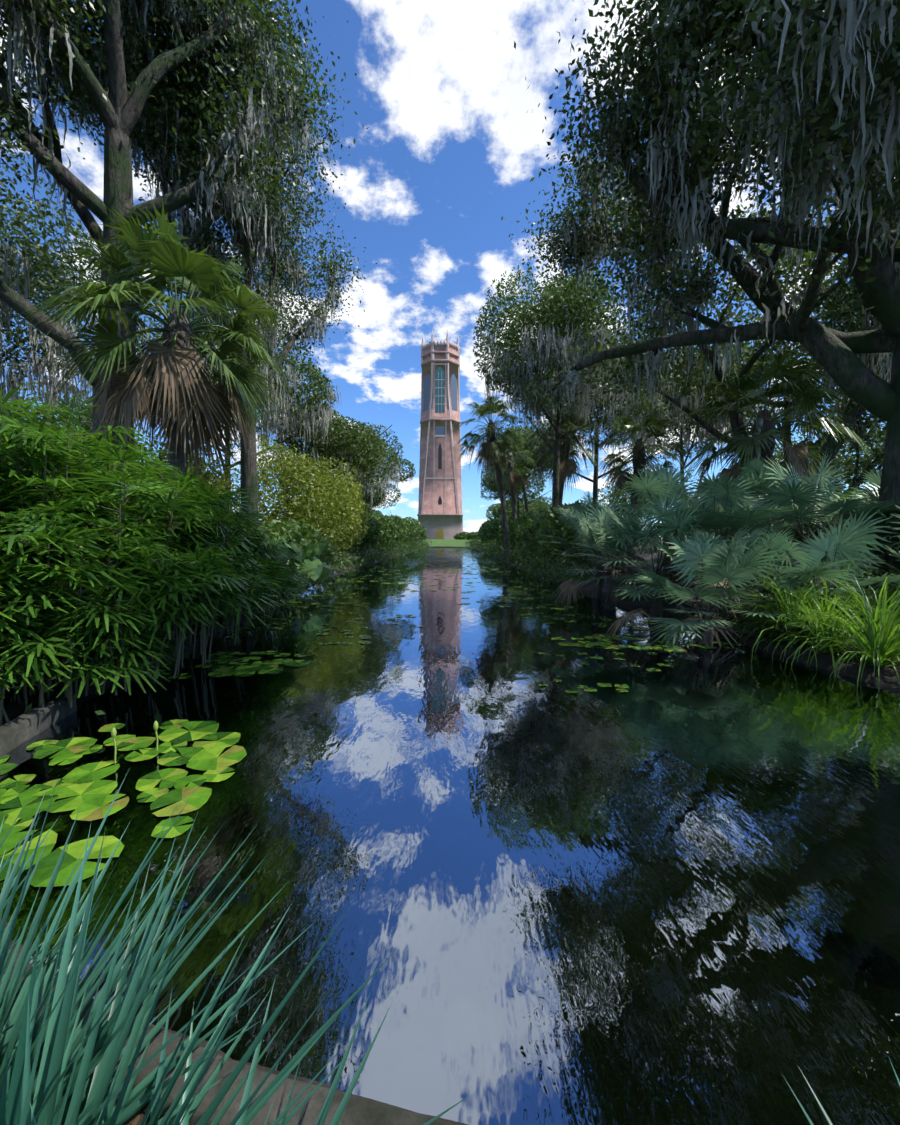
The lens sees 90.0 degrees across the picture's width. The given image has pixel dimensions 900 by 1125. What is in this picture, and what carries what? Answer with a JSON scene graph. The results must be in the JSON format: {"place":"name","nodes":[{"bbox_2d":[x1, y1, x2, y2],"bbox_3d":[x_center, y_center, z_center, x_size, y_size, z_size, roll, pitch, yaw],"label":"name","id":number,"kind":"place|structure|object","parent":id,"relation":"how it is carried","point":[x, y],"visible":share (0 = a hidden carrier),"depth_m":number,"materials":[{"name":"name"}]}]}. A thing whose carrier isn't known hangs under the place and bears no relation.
{"place":"outdoors","nodes":[
{"label":"outdoors","id":0,"kind":"place"},
{"bbox_2d":[0,0,886,536],"label":"sky","id":1,"kind":"structure","parent":0,"point":[449,146],"materials":[{"name":"blue"}]},
{"bbox_2d":[0,547,899,1124],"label":"pond water","id":2,"kind":"structure","parent":0,"point":[668,895],"depth_m":2.50,"materials":[{"name":"blue liquid"}]},
{"bbox_2d":[111,721,157,763],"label":"water lily buds","id":3,"kind":"object","parent":2,"relation":"on","point":[114,731],"visible":0.96,"depth_m":3.55,"materials":[{"name":"green plant"}]},
{"bbox_2d":[0,548,747,886],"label":"lily pads","id":4,"kind":"object","parent":2,"relation":"on","point":[88,788],"visible":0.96,"depth_m":3.49,"materials":[{"name":"green plant"}]},
{"bbox_2d":[0,537,899,1124],"bbox_3d":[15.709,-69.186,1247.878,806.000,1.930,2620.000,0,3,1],"label":"ground","id":5,"kind":"structure","parent":0,"point":[826,661],"depth_m":6.96,"materials":[{"name":"brown soil"}]},
{"bbox_2d":[0,378,149,465],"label":"tree","id":6,"kind":"object","parent":5,"relation":"on","point":[83,424],"depth_m":41.22,"materials":[{"name":"green plant"}]},
{"bbox_2d":[0,131,168,383],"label":"tree","id":7,"kind":"object","parent":5,"relation":"on","point":[39,264],"depth_m":18.29,"materials":[{"name":"green plant"}]},
{"bbox_2d":[0,238,161,417],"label":"moss","id":8,"kind":"object","parent":7,"relation":"attached to","point":[39,365],"visible":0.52,"depth_m":19.17,"materials":[{"name":"grey plant"}]},
{"bbox_2d":[31,1060,142,1124],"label":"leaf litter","id":9,"kind":"object","parent":5,"relation":"on","point":[133,1119],"depth_m":1.29,"materials":[{"name":"brown plant"}]},
{"bbox_2d":[14,197,297,496],"bbox_3d":[-6.207,-3.020,10.146,5.371,8.659,5.914,0,3,1],"label":"palm tree","id":10,"kind":"object","parent":5,"relation":"on","point":[165,253],"depth_m":9.43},
{"bbox_2d":[82,339,262,484],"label":"dead palm fronds","id":11,"kind":"object","parent":10,"relation":"attached to","point":[132,396],"visible":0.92,"depth_m":9.40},
{"bbox_2d":[0,387,317,725],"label":"rhapis leaves","id":12,"kind":"object","parent":5,"relation":"on","point":[267,578],"visible":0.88,"depth_m":4.97,"materials":[{"name":"green plant"}]},
{"bbox_2d":[0,0,376,531],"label":"oak","id":13,"kind":"object","parent":5,"relation":"on","point":[70,12],"depth_m":11.60,"materials":[{"name":"green plant"}]},
{"bbox_2d":[0,0,345,410],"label":"spanish moss","id":14,"kind":"object","parent":13,"relation":"attached to","point":[209,191],"visible":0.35,"depth_m":12.09,"materials":[{"name":"grey plant"}]},
{"bbox_2d":[97,291,336,495],"bbox_3d":[-13.762,-7.574,28.060,13.227,15.920,14.238,0,3,1],"label":"tree","id":15,"kind":"object","parent":5,"relation":"on","point":[315,375],"depth_m":27.05,"materials":[{"name":"green plant"}]},
{"bbox_2d":[134,345,341,458],"bbox_3d":[-13.606,-8.590,27.287,13.826,4.915,13.268,0,3,1],"label":"moss","id":16,"kind":"object","parent":15,"relation":"attached to","point":[280,427],"visible":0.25,"depth_m":27.41,"materials":[{"name":"grey plant"}]},
{"bbox_2d":[0,694,456,1124],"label":"pond kerb","id":17,"kind":"structure","parent":5,"relation":"on","point":[30,724],"depth_m":1.31,"materials":[{"name":"concrete"}]},
{"bbox_2d":[240,538,336,605],"bbox_3d":[-5.053,0.105,13.252,2.748,1.692,6.199,0,3,1],"label":"elephant ear","id":18,"kind":"object","parent":5,"relation":"on","point":[322,571],"depth_m":13.49},
{"bbox_2d":[0,536,641,714],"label":"bank plants","id":19,"kind":"object","parent":5,"relation":"on","point":[540,562],"visible":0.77,"depth_m":20.16,"materials":[{"name":"green plant"}]},
{"bbox_2d":[272,407,403,556],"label":"tree","id":20,"kind":"object","parent":5,"relation":"on","point":[351,438],"depth_m":32.72,"materials":[{"name":"green plant"}]},
{"bbox_2d":[282,447,398,512],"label":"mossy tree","id":21,"kind":"object","parent":20,"relation":"attached to","point":[384,482],"visible":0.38,"depth_m":35.43,"materials":[{"name":"plant"}]},
{"bbox_2d":[337,477,400,511],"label":"tree","id":22,"kind":"object","parent":5,"relation":"on","point":[376,502],"depth_m":74.27,"materials":[{"name":"green plant"}]},
{"bbox_2d":[329,423,415,507],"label":"tree","id":23,"kind":"object","parent":5,"relation":"on","point":[403,476],"depth_m":55.53,"materials":[{"name":"green plant"}]},
{"bbox_2d":[363,457,412,493],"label":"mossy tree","id":24,"kind":"object","parent":23,"relation":"attached to","point":[411,478],"visible":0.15,"depth_m":53.33,"materials":[{"name":"grey plant"}]},
{"bbox_2d":[362,507,383,515],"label":"tree","id":25,"kind":"object","parent":5,"relation":"on","point":[375,512],"visible":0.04,"depth_m":99.87,"materials":[{"name":"green plant"}]},
{"bbox_2d":[417,346,462,538],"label":"tower","id":26,"kind":"structure","parent":5,"relation":"on","point":[446,517],"depth_m":141.15,"materials":[{"name":"pink stone"}]},
{"bbox_2d":[418,362,461,513],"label":"tower ribs","id":27,"kind":"object","parent":26,"relation":"attached to","point":[438,379],"visible":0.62,"depth_m":140.40,"materials":[{"name":"pink stone"}]},
{"bbox_2d":[438,443,441,503],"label":"tower windows","id":28,"kind":"structure","parent":26,"relation":"attached to","point":[440,464],"depth_m":140.77,"materials":[{"name":"glass"}]},
{"bbox_2d":[423,374,456,434],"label":"tower windows","id":29,"kind":"structure","parent":26,"relation":"attached to","point":[440,430],"depth_m":141.48,"materials":[{"name":"grey"}]},
{"bbox_2d":[435,367,444,412],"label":"tower window","id":30,"kind":"structure","parent":26,"relation":"attached to","point":[439,369],"depth_m":140.04,"materials":[{"name":"teal"}]},
{"bbox_2d":[421,329,459,363],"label":"bok tower pinnacles","id":31,"kind":"object","parent":26,"relation":"attached to","point":[433,343],"visible":0.46,"depth_m":139.45,"materials":[{"name":"white stone"}]},
{"bbox_2d":[437,527,443,538],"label":"door","id":32,"kind":"structure","parent":26,"relation":"attached to","point":[440,533],"depth_m":141.15,"materials":[{"name":"brown metal"}]},
{"bbox_2d":[136,431,762,552],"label":"yellow shrubs","id":33,"kind":"object","parent":5,"relation":"on","point":[321,505],"visible":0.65,"depth_m":20.11,"materials":[{"name":"plant"}]},
{"bbox_2d":[0,768,899,1124],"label":"grass blades","id":34,"kind":"object","parent":5,"relation":"on","point":[50,1086],"visible":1,"depth_m":1.14,"materials":[{"name":"green plant"}]},
{"bbox_2d":[454,394,529,558],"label":"palm","id":35,"kind":"object","parent":5,"relation":"on","point":[496,409],"depth_m":32.46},
{"bbox_2d":[465,440,512,475],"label":"dead palm fronds","id":36,"kind":"object","parent":35,"relation":"attached to","point":[486,454],"visible":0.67,"depth_m":32.56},
{"bbox_2d":[485,500,538,519],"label":"tree","id":37,"kind":"object","parent":5,"relation":"on","point":[496,509],"depth_m":91.90,"materials":[{"name":"green plant"}]},
{"bbox_2d":[486,432,538,555],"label":"palm","id":38,"kind":"object","parent":5,"relation":"on","point":[510,468],"depth_m":39.32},
{"bbox_2d":[494,471,529,493],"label":"dead palm fronds","id":39,"kind":"object","parent":38,"relation":"attached to","point":[515,478],"visible":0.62,"depth_m":38.66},
{"bbox_2d":[143,547,898,662],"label":"bank fern leaves","id":40,"kind":"object","parent":5,"relation":"on","point":[768,639],"visible":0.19,"depth_m":7.27,"materials":[{"name":"plant"}]},
{"bbox_2d":[519,493,551,520],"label":"tree","id":41,"kind":"object","parent":5,"relation":"on","point":[540,505],"depth_m":109.36,"materials":[{"name":"green plant"}]},
{"bbox_2d":[233,485,875,577],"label":"green shrubs","id":42,"kind":"object","parent":5,"relation":"on","point":[387,528],"visible":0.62,"depth_m":19.10,"materials":[{"name":"green plant"}]},
{"bbox_2d":[473,265,650,563],"bbox_3d":[6.043,-8.490,26.807,9.534,17.891,10.027,0,3,1],"label":"tree","id":43,"kind":"object","parent":5,"relation":"on","point":[552,313],"depth_m":24.58,"materials":[{"name":"green plant"}]},
{"bbox_2d":[480,323,635,436],"bbox_3d":[6.345,-9.918,26.533,9.233,5.432,9.080,0,3,1],"label":"spanish moss","id":44,"kind":"object","parent":43,"relation":"on","point":[585,394],"visible":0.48,"depth_m":24.42,"materials":[{"name":"grey plant"}]},
{"bbox_2d":[524,407,609,506],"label":"tree","id":45,"kind":"object","parent":5,"relation":"on","point":[547,454],"depth_m":29.18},
{"bbox_2d":[537,452,587,493],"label":"dead palm fronds","id":46,"kind":"object","parent":45,"relation":"attached to","point":[566,467],"visible":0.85,"depth_m":28.42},
{"bbox_2d":[520,321,680,507],"bbox_3d":[10.888,-8.290,33.250,12.208,16.760,11.191,0,3,1],"label":"tree","id":47,"kind":"object","parent":5,"relation":"on","point":[600,411],"depth_m":33.30,"materials":[{"name":"green plant"}]},
{"bbox_2d":[591,461,686,519],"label":"tree","id":48,"kind":"object","parent":5,"relation":"on","point":[618,497],"depth_m":87.30,"materials":[{"name":"green plant"}]},
{"bbox_2d":[592,406,694,564],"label":"palm","id":49,"kind":"object","parent":5,"relation":"on","point":[652,426],"depth_m":24.17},
{"bbox_2d":[605,468,649,502],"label":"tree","id":50,"kind":"object","parent":49,"relation":"attached to","point":[620,481],"visible":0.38,"depth_m":24.39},
{"bbox_2d":[600,354,776,542],"bbox_3d":[20.164,-9.011,39.363,15.462,17.507,17.448,0,3,1],"label":"tree","id":51,"kind":"object","parent":5,"relation":"on","point":[673,440],"depth_m":39.21,"materials":[{"name":"green plant"}]},
{"bbox_2d":[603,399,782,461],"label":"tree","id":52,"kind":"object","parent":51,"relation":"attached to","point":[666,440],"visible":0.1,"depth_m":37.50,"materials":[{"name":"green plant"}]},
{"bbox_2d":[498,0,899,608],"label":"oak","id":53,"kind":"object","parent":5,"relation":"on","point":[711,101],"depth_m":8.49,"materials":[{"name":"green plant"}]},
{"bbox_2d":[531,0,899,419],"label":"spanish moss","id":54,"kind":"object","parent":53,"relation":"attached to","point":[855,20],"visible":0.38,"depth_m":8.21,"materials":[{"name":"grey plant"}]},
{"bbox_2d":[538,450,899,644],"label":"palmetto shrubs","id":55,"kind":"object","parent":5,"relation":"on","point":[742,502],"visible":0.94,"depth_m":8.83,"materials":[{"name":"green plant"}]},
{"bbox_2d":[540,163,899,576],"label":"tree","id":56,"kind":"object","parent":5,"relation":"on","point":[807,267],"depth_m":16.59,"materials":[{"name":"green plant"}]},
{"bbox_2d":[615,209,891,490],"bbox_3d":[12.533,-8.328,17.044,12.720,13.130,7.865,2,4,32],"label":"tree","id":57,"kind":"object","parent":56,"relation":"attached to","point":[683,400],"visible":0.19,"depth_m":16.05,"materials":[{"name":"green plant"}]},
{"bbox_2d":[752,418,762,583],"bbox_3d":[9.651,-1.772,14.213,0.240,5.500,0.180,0,3,1],"label":"trunk","id":58,"kind":"object","parent":5,"relation":"on","point":[759,423],"visible":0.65,"depth_m":14.04,"materials":[{"name":"grey"}]},
{"bbox_2d":[633,269,892,473],"bbox_3d":[16.495,-5.863,21.277,13.130,13.272,13.374,0,3,1],"label":"tree","id":59,"kind":"object","parent":5,"relation":"on","point":[748,352],"depth_m":21.51,"materials":[{"name":"plant"}]},
{"bbox_2d":[647,327,858,462],"bbox_3d":[15.589,-6.619,21.049,11.011,4.811,11.876,-1,3,-20],"label":"moss","id":60,"kind":"object","parent":59,"relation":"attached to","point":[722,423],"visible":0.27,"depth_m":21.18,"materials":[{"name":"grey plant"}]},
{"bbox_2d":[681,346,874,580],"bbox_3d":[10.567,-2.873,15.278,5.320,7.783,5.711,0,3,1],"label":"palm","id":61,"kind":"object","parent":5,"relation":"on","point":[799,386],"depth_m":14.44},
{"bbox_2d":[692,440,819,513],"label":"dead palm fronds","id":62,"kind":"object","parent":61,"relation":"attached to","point":[795,458],"visible":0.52,"depth_m":14.06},
{"bbox_2d":[714,547,899,688],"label":"grass leaves","id":63,"kind":"object","parent":5,"relation":"on","point":[875,634],"visible":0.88,"depth_m":6.27,"materials":[{"name":"green plant"}]},
{"bbox_2d":[772,419,885,493],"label":"tree","id":64,"kind":"object","parent":5,"relation":"on","point":[778,457],"depth_m":56.72,"materials":[{"name":"green plant"}]},
{"bbox_2d":[480,464,551,519],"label":"tree","id":65,"kind":"object","parent":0,"point":[488,482],"depth_m":67.31,"materials":[{"name":"green plant"}]},
{"bbox_2d":[482,446,572,482],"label":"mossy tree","id":66,"kind":"object","parent":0,"point":[544,471],"visible":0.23,"depth_m":48.80,"materials":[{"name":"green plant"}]},
{"bbox_2d":[482,420,578,514],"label":"tree","id":67,"kind":"object","parent":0,"point":[528,433],"depth_m":46.88,"materials":[{"name":"green plant"}]},
{"bbox_2d":[520,385,690,458],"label":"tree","id":68,"kind":"object","parent":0,"point":[650,440],"visible":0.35,"depth_m":32.02,"materials":[{"name":"plant"}]},
{"bbox_2d":[553,514,876,647],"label":"dead palmetto fans","id":69,"kind":"object","parent":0,"point":[567,590],"visible":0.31,"depth_m":8.12,"materials":[{"name":"brown plant"}]}
]}

